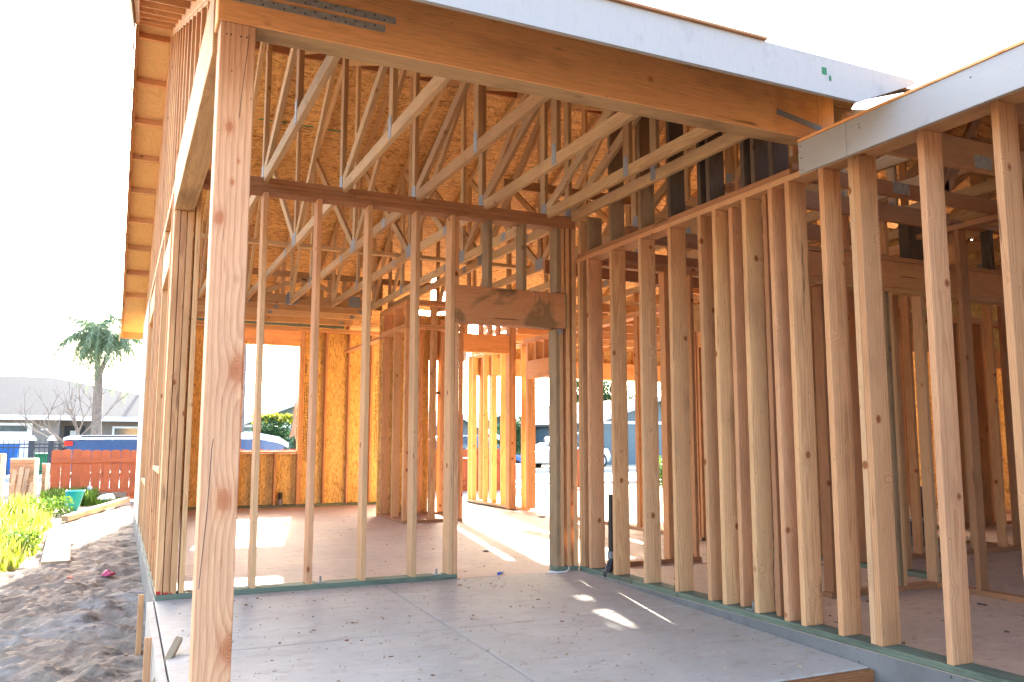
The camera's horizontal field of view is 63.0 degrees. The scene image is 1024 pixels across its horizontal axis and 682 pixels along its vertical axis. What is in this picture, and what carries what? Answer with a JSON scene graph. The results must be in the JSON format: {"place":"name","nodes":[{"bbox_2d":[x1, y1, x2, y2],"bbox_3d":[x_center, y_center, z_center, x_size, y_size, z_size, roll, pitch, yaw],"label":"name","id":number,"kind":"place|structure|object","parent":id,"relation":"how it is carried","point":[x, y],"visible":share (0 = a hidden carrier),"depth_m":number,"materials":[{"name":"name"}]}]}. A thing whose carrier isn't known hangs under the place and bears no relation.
{"place":"outdoors","nodes":[
{"label":"outdoors","id":0,"kind":"place"},
{"bbox_2d":[0,376,139,457],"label":"house","id":1,"kind":"structure","parent":0,"point":[119,418],"depth_m":41.47,"materials":[{"name":"beige paint"}]},
{"bbox_2d":[0,423,32,457],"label":"garage door","id":2,"kind":"structure","parent":1,"relation":"in","point":[9,432],"depth_m":38.56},
{"bbox_2d":[63,426,84,449],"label":"door","id":3,"kind":"structure","parent":1,"relation":"in","point":[69,430],"depth_m":40.86,"materials":[{"name":"black metal"}]},
{"bbox_2d":[112,426,137,439],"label":"window","id":4,"kind":"structure","parent":1,"relation":"in","point":[116,430],"depth_m":41.86,"materials":[{"name":"clear glass"}]},
{"bbox_2d":[0,502,145,681],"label":"dirt yard","id":5,"kind":"structure","parent":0,"point":[37,643],"depth_m":6.74,"materials":[{"name":"soil"}]},
{"bbox_2d":[7,469,16,501],"bbox_3d":[-9.001,2.738,15.008,0.070,0.922,0.020,5,-34,-24],"label":"leaning board","id":6,"kind":"object","parent":5,"relation":"on","point":[12,483],"visible":0.5,"depth_m":15.10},
{"bbox_2d":[14,467,23,499],"bbox_3d":[-8.970,2.736,15.156,0.070,0.959,0.020,6,-33,-23],"label":"leaning board","id":7,"kind":"object","parent":5,"relation":"on","point":[19,480],"visible":0.58,"depth_m":15.25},
{"bbox_2d":[0,527,42,552],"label":"weed bush","id":8,"kind":"object","parent":5,"relation":"on","point":[19,536],"visible":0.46,"depth_m":10.19,"materials":[{"name":"green plant"}]},
{"bbox_2d":[0,454,50,505],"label":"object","id":9,"kind":"structure","parent":5,"relation":"on","point":[32,464],"depth_m":15.49,"materials":[{"name":"wood"}]},
{"bbox_2d":[0,492,54,571],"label":"weeds","id":10,"kind":"object","parent":5,"relation":"on","point":[12,554],"visible":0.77,"depth_m":11.50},
{"bbox_2d":[26,495,75,517],"bbox_3d":[-7.652,2.762,13.859,0.759,0.439,0.780,3,-8,-25],"label":"weed bush","id":11,"kind":"object","parent":5,"relation":"on","point":[58,506],"visible":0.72,"depth_m":13.81,"materials":[{"name":"green plant"}]},
{"bbox_2d":[41,528,70,564],"bbox_3d":[-5.657,2.527,10.409,0.270,0.055,3.554,4,-8,-27],"label":"plank","id":12,"kind":"object","parent":5,"relation":"on","point":[57,544],"visible":0.88,"depth_m":10.02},
{"bbox_2d":[63,490,85,511],"bbox_3d":[-7.662,2.799,14.630,0.326,0.360,0.316,3,-8,-25],"label":"bucket","id":13,"kind":"object","parent":5,"relation":"on","point":[76,496],"visible":0.83,"depth_m":14.53,"materials":[{"name":"teal plastic"}]},
{"bbox_2d":[38,485,120,505],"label":"fence weeds","id":14,"kind":"object","parent":5,"relation":"on","point":[90,497],"visible":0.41,"depth_m":15.96,"materials":[{"name":"green plant"}]},
{"bbox_2d":[61,497,129,521],"bbox_3d":[-7.191,2.912,14.560,0.100,0.090,3.232,2,-6,-9],"label":"long board","id":15,"kind":"object","parent":5,"relation":"on","point":[87,511],"visible":1,"depth_m":14.16,"materials":[{"name":"brown wood"}]},
{"bbox_2d":[135,594,143,654],"bbox_3d":[-2.624,2.075,5.879,0.038,0.565,0.035,3,-8,-25],"label":"wooden stake","id":16,"kind":"object","parent":5,"relation":"on","point":[138,648],"visible":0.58,"depth_m":5.87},
{"bbox_2d":[142,637,151,681],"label":"wooden stake","id":17,"kind":"object","parent":5,"relation":"on","point":[147,659],"visible":1,"depth_m":4.65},
{"bbox_2d":[241,344,246,439],"bbox_3d":[-9.540,-0.399,28.613,1.458,10.223,2.062,3,-8,-25],"label":"palm tree","id":18,"kind":"object","parent":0,"point":[244,388],"visible":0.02,"depth_m":28.61,"materials":[{"name":"plant"}]},
{"bbox_2d":[244,395,297,449],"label":"house","id":19,"kind":"structure","parent":0,"point":[284,406],"depth_m":37.44,"materials":[{"name":"white"}]},
{"bbox_2d":[5,464,635,476],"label":"lawn","id":20,"kind":"structure","parent":0,"point":[544,466],"depth_m":37.60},
{"bbox_2d":[0,445,21,473],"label":"wheeled bin","id":21,"kind":"object","parent":20,"relation":"on","point":[9,455],"visible":0.55,"depth_m":29.18,"materials":[{"name":"blue plastic"}]},
{"bbox_2d":[34,453,47,473],"bbox_3d":[-16.706,4.377,29.872,0.660,0.730,0.700,3,-8,-25],"label":"wheeled bin","id":22,"kind":"object","parent":20,"relation":"on","point":[41,456],"visible":0.36,"depth_m":29.57,"materials":[{"name":"green plastic"}]},
{"bbox_2d":[0,435,129,474],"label":"iron fence","id":23,"kind":"object","parent":20,"relation":"on","point":[32,439],"visible":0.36,"depth_m":28.86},
{"bbox_2d":[5,377,130,472],"bbox_3d":[-16.400,3.112,30.899,3.836,3.618,1.933,1,-7,-4],"label":"bare tree","id":24,"kind":"object","parent":20,"relation":"on","point":[77,430],"visible":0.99,"depth_m":31.06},
{"bbox_2d":[45,310,142,471],"bbox_3d":[-16.084,1.873,32.637,3.446,6.472,3.710,-2,-7,13],"label":"palm tree","id":25,"kind":"object","parent":20,"relation":"on","point":[100,339],"visible":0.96,"depth_m":32.36,"materials":[{"name":"green plant"}]},
{"bbox_2d":[244,412,296,449],"bbox_3d":[-8.821,3.698,32.566,3.443,2.001,1.753,4,-8,-32],"label":"hedge","id":26,"kind":"object","parent":20,"relation":"on","point":[269,419],"visible":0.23,"depth_m":32.08,"materials":[{"name":"green plant"}]},
{"bbox_2d":[428,410,499,439],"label":"house","id":27,"kind":"structure","parent":20,"relation":"on","point":[465,425],"depth_m":40.02,"materials":[{"name":"grey"}]},
{"bbox_2d":[497,416,520,454],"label":"tree","id":28,"kind":"object","parent":20,"relation":"on","point":[518,435],"visible":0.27,"depth_m":40.41,"materials":[{"name":"green plant"}]},
{"bbox_2d":[536,433,610,466],"bbox_3d":[2.654,5.030,38.457,1.790,1.618,4.600,-6,-9,40],"label":"parked car","id":29,"kind":"object","parent":20,"relation":"on","point":[542,454],"visible":0.12,"depth_m":37.44,"materials":[{"name":"white paint"}]},
{"bbox_2d":[516,396,661,464],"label":"house","id":30,"kind":"structure","parent":20,"relation":"on","point":[542,422],"depth_m":43.02,"materials":[{"name":"paint"}]},
{"bbox_2d":[577,380,634,402],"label":"tree","id":31,"kind":"object","parent":20,"relation":"on","point":[606,394],"visible":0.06,"depth_m":58.47,"materials":[{"name":"green plant"}]},
{"bbox_2d":[0,366,660,391],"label":"power lines","id":32,"kind":"object","parent":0,"point":[246,373],"visible":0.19,"depth_m":56.21,"materials":[{"name":"black metal"}]},
{"bbox_2d":[4,471,659,492],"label":"street","id":33,"kind":"structure","parent":0,"point":[542,477],"depth_m":29.69,"materials":[{"name":"asphalt"}]},
{"bbox_2d":[63,433,288,477],"bbox_3d":[-9.645,3.303,24.399,6.080,1.260,2.100,3,-8,-25],"label":"motorboat","id":34,"kind":"object","parent":33,"relation":"on","point":[101,443],"visible":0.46,"depth_m":22.97,"materials":[{"name":"blue paint"}]},
{"bbox_2d":[3,468,660,498],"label":"kerb","id":35,"kind":"structure","parent":33,"relation":"on","point":[517,483],"depth_m":26.77,"materials":[{"name":"concrete"}]},
{"bbox_2d":[436,436,520,463],"bbox_3d":[-1.572,4.263,30.888,4.500,1.518,1.790,4,-8,-27],"label":"parked car","id":36,"kind":"object","parent":33,"relation":"on","point":[465,444],"visible":0.06,"depth_m":30.41,"materials":[{"name":"blue paint"}]},
{"bbox_2d":[4,483,661,521],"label":"front yard","id":37,"kind":"structure","parent":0,"point":[132,504],"depth_m":17.38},
{"bbox_2d":[20,468,29,499],"bbox_3d":[-8.949,2.733,15.300,0.070,0.996,0.021,7,-33,-23],"label":"leaning board","id":38,"kind":"object","parent":37,"relation":"on","point":[25,480],"visible":0.58,"depth_m":15.37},
{"bbox_2d":[50,449,436,498],"bbox_3d":[-5.458,2.977,18.972,8.838,1.054,0.061,3,-8,-25],"label":"picket fence","id":39,"kind":"object","parent":37,"relation":"on","point":[84,463],"visible":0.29,"depth_m":17.49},
{"bbox_2d":[464,412,520,453],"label":"house","id":40,"kind":"structure","parent":0,"point":[498,417],"depth_m":46.22,"materials":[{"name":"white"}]},
{"bbox_2d":[0,0,1023,415],"label":"sky","id":41,"kind":"structure","parent":0,"point":[65,65],"materials":[{"name":"white"}]},
{"bbox_2d":[427,483,662,501],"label":"driveway","id":42,"kind":"structure","parent":0,"point":[542,490],"depth_m":20.68,"materials":[{"name":"concrete"}]},
{"bbox_2d":[463,448,499,490],"bbox_3d":[-0.631,3.210,20.864,1.470,1.053,0.095,3,-8,-25],"label":"picket fence","id":43,"kind":"object","parent":42,"relation":"on","point":[465,470],"visible":0.15,"depth_m":20.72,"materials":[{"name":"red wood"}]},
{"bbox_2d":[137,504,1023,681],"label":"house slab","id":44,"kind":"structure","parent":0,"point":[523,535],"depth_m":7.72,"materials":[{"name":"concrete"}]},
{"bbox_2d":[134,0,210,595],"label":"gable wall","id":45,"kind":"structure","parent":44,"relation":"on","point":[187,32],"depth_m":7.65,"materials":[{"name":"brown wood"}]},
{"bbox_2d":[189,310,351,325],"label":"cross truss","id":46,"kind":"object","parent":45,"relation":"attached to","point":[296,319],"visible":0.36,"depth_m":13.90,"materials":[{"name":"wood"}]},
{"bbox_2d":[190,282,361,320],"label":"cross truss","id":47,"kind":"object","parent":45,"relation":"attached to","point":[299,313],"visible":0.16,"depth_m":13.22,"materials":[{"name":"wood"}]},
{"bbox_2d":[190,261,371,315],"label":"cross truss","id":48,"kind":"object","parent":45,"relation":"attached to","point":[272,306],"visible":0.19,"depth_m":12.66,"materials":[{"name":"wood"}]},
{"bbox_2d":[214,0,833,146],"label":"porch beam","id":49,"kind":"structure","parent":45,"relation":"on","point":[414,36],"depth_m":4.17,"materials":[{"name":"wood"}]},
{"bbox_2d":[180,317,378,509],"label":"stud wall","id":50,"kind":"structure","parent":44,"relation":"on","point":[337,431],"depth_m":14.49,"materials":[{"name":"brown wood"}]},
{"bbox_2d":[154,170,578,600],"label":"stud wall","id":51,"kind":"structure","parent":44,"relation":"on","point":[552,311],"depth_m":6.69,"materials":[{"name":"brown wood"}]},
{"bbox_2d":[191,42,340,297],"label":"roof truss","id":52,"kind":"object","parent":51,"relation":"on","point":[272,157],"visible":0.29,"depth_m":5.94,"materials":[{"name":"wood"}]},
{"bbox_2d":[193,233,543,271],"bbox_3d":[-0.882,-0.938,9.584,5.300,0.038,0.090,3,-8,-25],"label":"lateral brace","id":53,"kind":"object","parent":52,"relation":"attached to","point":[360,251],"visible":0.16,"depth_m":9.17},
{"bbox_2d":[246,51,450,300],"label":"roof truss","id":54,"kind":"object","parent":51,"relation":"on","point":[350,177],"visible":0.53,"depth_m":6.75,"materials":[{"name":"wood"}]},
{"bbox_2d":[265,59,549,321],"bbox_3d":[-2.071,-1.889,9.787,0.043,2.638,11.576,3,-8,-25],"label":"roof truss","id":55,"kind":"object","parent":51,"relation":"on","point":[421,189],"visible":0.59,"depth_m":7.03,"materials":[{"name":"wood"}]},
{"bbox_2d":[297,69,637,326],"bbox_3d":[-1.519,-1.858,10.043,0.043,2.638,11.576,3,-8,-25],"label":"roof truss","id":56,"kind":"object","parent":51,"relation":"on","point":[488,198],"visible":0.48,"depth_m":7.26,"materials":[{"name":"wood"}]},
{"bbox_2d":[331,79,718,328],"bbox_3d":[-0.966,-1.826,10.300,0.043,2.638,11.576,3,-8,-25],"label":"roof truss","id":57,"kind":"object","parent":51,"relation":"on","point":[551,207],"visible":0.63,"depth_m":7.58,"materials":[{"name":"wood"}]},
{"bbox_2d":[503,178,630,205],"bbox_3d":[0.707,-1.500,8.549,1.750,0.090,0.040,3,-8,-25],"label":"lateral brace","id":58,"kind":"object","parent":57,"relation":"attached to","point":[533,187],"visible":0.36,"depth_m":8.38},
{"bbox_2d":[345,87,748,329],"bbox_3d":[-0.743,-1.813,10.403,0.043,2.638,11.576,3,-8,-25],"label":"roof truss","id":59,"kind":"object","parent":51,"relation":"on","point":[656,173],"visible":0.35,"depth_m":7.32,"materials":[{"name":"wood"}]},
{"bbox_2d":[119,0,915,349],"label":"roof","id":60,"kind":"structure","parent":59,"relation":"on","point":[653,32],"depth_m":10.16,"materials":[{"name":"brown wood"}]},
{"bbox_2d":[436,92,863,312],"bbox_3d":[0.599,-2.072,9.265,0.043,2.396,8.336,3,-8,-25],"label":"roof truss","id":61,"kind":"object","parent":60,"relation":"attached to","point":[659,195],"visible":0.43,"depth_m":8.88,"materials":[{"name":"wood"}]},
{"bbox_2d":[344,299,409,523],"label":"stud wall","id":62,"kind":"structure","parent":44,"relation":"on","point":[398,329],"depth_m":11.95,"materials":[{"name":"brown wood"}]},
{"bbox_2d":[190,263,429,310],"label":"cross truss","id":63,"kind":"object","parent":62,"relation":"on","point":[352,302],"visible":0.28,"depth_m":12.20,"materials":[{"name":"wood"}]},
{"bbox_2d":[417,300,464,522],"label":"stud wall","id":64,"kind":"structure","parent":44,"relation":"on","point":[433,327],"depth_m":11.64,"materials":[{"name":"brown wood"}]},
{"bbox_2d":[376,312,515,515],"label":"stud wall","id":65,"kind":"structure","parent":44,"relation":"on","point":[489,342],"depth_m":12.88,"materials":[{"name":"brown wood"}]},
{"bbox_2d":[464,343,530,510],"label":"stud wall","id":66,"kind":"structure","parent":44,"relation":"on","point":[472,417],"depth_m":14.73,"materials":[{"name":"wood"}]},
{"bbox_2d":[604,494,612,576],"bbox_3d":[0.799,1.599,6.852,0.107,0.671,0.068,3,-8,-25],"label":"conduit riser","id":67,"kind":"object","parent":44,"relation":"on","point":[609,568],"visible":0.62,"depth_m":6.84,"materials":[{"name":"black plastic"}]},
{"bbox_2d":[602,258,764,565],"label":"stud wall","id":68,"kind":"structure","parent":44,"relation":"on","point":[661,270],"depth_m":7.78,"materials":[{"name":"brown wood"}]},
{"bbox_2d":[523,245,968,582],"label":"stud wall","id":69,"kind":"structure","parent":44,"relation":"on","point":[537,357],"depth_m":9.39,"materials":[{"name":"brown wood"}]},
{"bbox_2d":[544,260,698,288],"bbox_3d":[1.294,-0.687,8.838,2.140,0.135,0.038,3,-8,-25],"label":"ceiling joist","id":70,"kind":"object","parent":69,"relation":"on","point":[632,276],"visible":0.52,"depth_m":8.78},
{"bbox_2d":[625,225,697,250],"bbox_3d":[1.929,-0.850,7.489,2.140,0.135,0.038,3,-8,-25],"label":"ceiling joist","id":71,"kind":"object","parent":69,"relation":"on","point":[691,241],"visible":0.24,"depth_m":7.27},
{"bbox_2d":[625,251,698,267],"bbox_3d":[1.590,-0.763,8.208,2.140,0.135,0.038,3,-8,-25],"label":"ceiling joist","id":72,"kind":"object","parent":69,"relation":"on","point":[660,259],"visible":0.02,"depth_m":8.12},
{"bbox_2d":[685,205,851,245],"bbox_3d":[2.226,-0.925,6.859,2.140,0.135,0.038,3,-8,-25],"label":"ceiling joist","id":73,"kind":"object","parent":69,"relation":"on","point":[813,232],"depth_m":6.97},
{"bbox_2d":[577,88,1023,681],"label":"stud wall","id":74,"kind":"structure","parent":44,"relation":"on","point":[745,456],"depth_m":5.17,"materials":[{"name":"brown wood"}]},
{"bbox_2d":[735,178,950,226],"bbox_3d":[2.522,-1.001,6.230,2.140,0.135,0.038,3,-8,-25],"label":"ceiling joist","id":75,"kind":"object","parent":74,"relation":"on","point":[898,214],"visible":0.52,"depth_m":6.37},
{"bbox_2d":[987,103,1023,124],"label":"wing truss","id":76,"kind":"object","parent":74,"relation":"on","point":[1020,112],"depth_m":4.36,"materials":[{"name":"wood"}]},
{"bbox_2d":[724,182,1003,598],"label":"stud wall","id":77,"kind":"structure","parent":44,"relation":"on","point":[903,274],"depth_m":6.37,"materials":[{"name":"brown wood"}]},
{"bbox_2d":[910,517,924,546],"bbox_3d":[4.308,2.031,8.886,0.260,0.285,0.227,3,-8,-25],"label":"toilet flange","id":78,"kind":"object","parent":44,"relation":"on","point":[912,533],"visible":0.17,"depth_m":8.83,"materials":[{"name":"black plastic"}]},
{"bbox_2d":[898,298,1020,546],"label":"stud wall","id":79,"kind":"structure","parent":44,"relation":"on","point":[1009,427],"depth_m":8.70,"materials":[{"name":"brown wood"}]},
{"bbox_2d":[899,295,1021,558],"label":"stud wall","id":80,"kind":"structure","parent":44,"relation":"on","point":[996,451],"depth_m":8.41,"materials":[{"name":"brown wood"}]},
{"bbox_2d":[916,214,1023,603],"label":"stud wall","id":81,"kind":"structure","parent":44,"relation":"on","point":[981,588],"depth_m":6.12,"materials":[{"name":"wood"}]},
{"bbox_2d":[463,494,1012,546],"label":"garage floor","id":82,"kind":"structure","parent":0,"point":[542,505],"depth_m":13.23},
{"bbox_2d":[471,343,659,499],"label":"stud wall","id":83,"kind":"structure","parent":82,"relation":"on","point":[607,365],"depth_m":16.14,"materials":[{"name":"brown wood"}]},
{"bbox_2d":[467,125,1023,353],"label":"roof truss","id":84,"kind":"object","parent":83,"relation":"on","point":[983,188],"visible":0.05,"depth_m":7.48,"materials":[{"name":"wood"}]},
{"bbox_2d":[516,128,1023,333],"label":"roof truss","id":85,"kind":"object","parent":83,"relation":"on","point":[965,215],"depth_m":8.04,"materials":[{"name":"wood"}]},
{"bbox_2d":[577,142,998,288],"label":"roof truss","id":86,"kind":"object","parent":83,"relation":"on","point":[981,178],"visible":0.02,"depth_m":8.08,"materials":[{"name":"wood"}]},
{"bbox_2d":[609,165,1001,347],"bbox_3d":[4.333,-1.525,12.760,0.043,2.638,11.576,3,-8,-25],"label":"roof truss","id":87,"kind":"object","parent":83,"relation":"on","point":[973,179],"visible":0.02,"depth_m":10.02,"materials":[{"name":"wood"}]},
{"bbox_2d":[602,144,1023,325],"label":"roof truss","id":88,"kind":"object","parent":83,"relation":"on","point":[973,247],"visible":0.01,"depth_m":9.49,"materials":[{"name":"wood"}]},
{"bbox_2d":[626,162,1000,333],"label":"roof truss","id":89,"kind":"object","parent":83,"relation":"on","point":[974,261],"visible":0.03,"depth_m":9.37,"materials":[{"name":"wood"}]},
{"bbox_2d":[764,228,1011,538],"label":"stud wall","id":90,"kind":"structure","parent":82,"relation":"on","point":[983,419],"depth_m":11.23,"materials":[{"name":"brown wood"}]},
{"bbox_2d":[797,40,1023,239],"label":"wing roof","id":91,"kind":"structure","parent":90,"relation":"on","point":[990,77],"depth_m":4.09,"materials":[{"name":"white wood"}]},
{"bbox_2d":[901,352,1010,512],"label":"stud wall","id":92,"kind":"structure","parent":82,"relation":"on","point":[1003,442],"depth_m":13.34,"materials":[{"name":"brown wood"}]},
{"bbox_2d":[501,333,659,348],"bbox_3d":[2.614,0.079,16.483,6.420,0.130,0.038,3,-8,-25],"label":"ceiling joist","id":93,"kind":"object","parent":92,"relation":"on","point":[521,337],"depth_m":15.83,"materials":[{"name":"brown wood"}]},
{"bbox_2d":[517,328,659,342],"bbox_3d":[2.995,-0.018,15.674,6.420,0.130,0.038,3,-8,-25],"label":"ceiling joist","id":94,"kind":"object","parent":92,"relation":"on","point":[529,331],"visible":0.24,"depth_m":14.51,"materials":[{"name":"brown wood"}]},
{"bbox_2d":[576,322,658,334],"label":"ceiling joist","id":95,"kind":"object","parent":92,"relation":"on","point":[629,329],"depth_m":14.19,"materials":[{"name":"brown wood"}]},
{"bbox_2d":[576,312,658,326],"bbox_3d":[3.758,-0.213,14.055,6.420,0.130,0.038,3,-8,-25],"label":"ceiling joist","id":96,"kind":"object","parent":92,"relation":"on","point":[604,316],"depth_m":13.12,"materials":[{"name":"brown wood"}]},
{"bbox_2d":[602,303,658,316],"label":"ceiling joist","id":97,"kind":"object","parent":92,"relation":"on","point":[606,308],"depth_m":12.07,"materials":[{"name":"brown wood"}]},
{"bbox_3d":[8.207,0.581,7.167,0.090,2.756,5.250,3,-8,-25],"label":"stud wall","id":98,"kind":"object","parent":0,"visible":0},
{"bbox_2d":[789,118,997,214],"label":"wing truss","id":99,"kind":"object","parent":98,"relation":"on","point":[887,188],"visible":0.3,"depth_m":5.94,"materials":[{"name":"wood"}]},
{"bbox_2d":[472,103,942,291],"bbox_3d":[1.151,-2.040,9.522,0.043,2.396,8.336,3,-8,-25],"label":"roof truss","id":100,"kind":"object","parent":99,"relation":"attached to","point":[886,162],"visible":0.13,"depth_m":9.58,"materials":[{"name":"wood"}]},
{"bbox_2d":[511,111,992,296],"bbox_3d":[1.704,-2.009,9.778,0.043,2.396,8.336,3,-8,-25],"label":"roof truss","id":101,"kind":"object","parent":99,"relation":"attached to","point":[812,216],"visible":0.09,"depth_m":9.18,"materials":[{"name":"wood"}]},
{"bbox_2d":[842,102,1023,181],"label":"wing truss","id":102,"kind":"object","parent":98,"relation":"on","point":[967,154],"visible":0.38,"depth_m":5.13,"materials":[{"name":"brown wood"}]},
{"label":"ground","id":103,"kind":"structure","parent":0,"visible":0},
{"bbox_2d":[3,526,129,681],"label":"soil clods","id":104,"kind":"object","parent":103,"relation":"on","point":[93,625],"visible":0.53,"depth_m":7.37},
{"bbox_2d":[435,502,512,512],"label":"entry slab","id":105,"kind":"structure","parent":103,"relation":"on","point":[469,507],"depth_m":14.14,"materials":[{"name":"concrete"}]},
{"bbox_2d":[145,570,867,681],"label":"porch slab","id":106,"kind":"structure","parent":103,"relation":"on","point":[625,626],"depth_m":4.87,"materials":[{"name":"concrete"}]},
{"bbox_2d":[152,636,182,681],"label":"loose stick","id":107,"kind":"object","parent":106,"relation":"on","point":[173,648],"visible":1,"depth_m":4.43,"materials":[{"name":"brown wood"}]},
{"bbox_2d":[188,21,255,681],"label":"porch post","id":108,"kind":"object","parent":106,"relation":"on","point":[214,549],"visible":1,"depth_m":3.39,"materials":[{"name":"brown wood"}]},
{"bbox_2d":[173,0,217,212],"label":"side beam","id":109,"kind":"structure","parent":108,"relation":"on","point":[194,159],"depth_m":4.70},
{"bbox_2d":[173,572,835,681],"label":"wood chips","id":110,"kind":"object","parent":106,"relation":"on","point":[506,629],"visible":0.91,"depth_m":4.98,"materials":[{"name":"brown wood"}]},
{"bbox_2d":[783,668,873,681],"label":"form board","id":111,"kind":"object","parent":106,"relation":"attached to","point":[864,675],"visible":1,"depth_m":4.27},
{"bbox_2d":[133,511,977,681],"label":"foundation wall","id":112,"kind":"structure","parent":103,"relation":"on","point":[887,668],"depth_m":4.65,"materials":[{"name":"concrete"}]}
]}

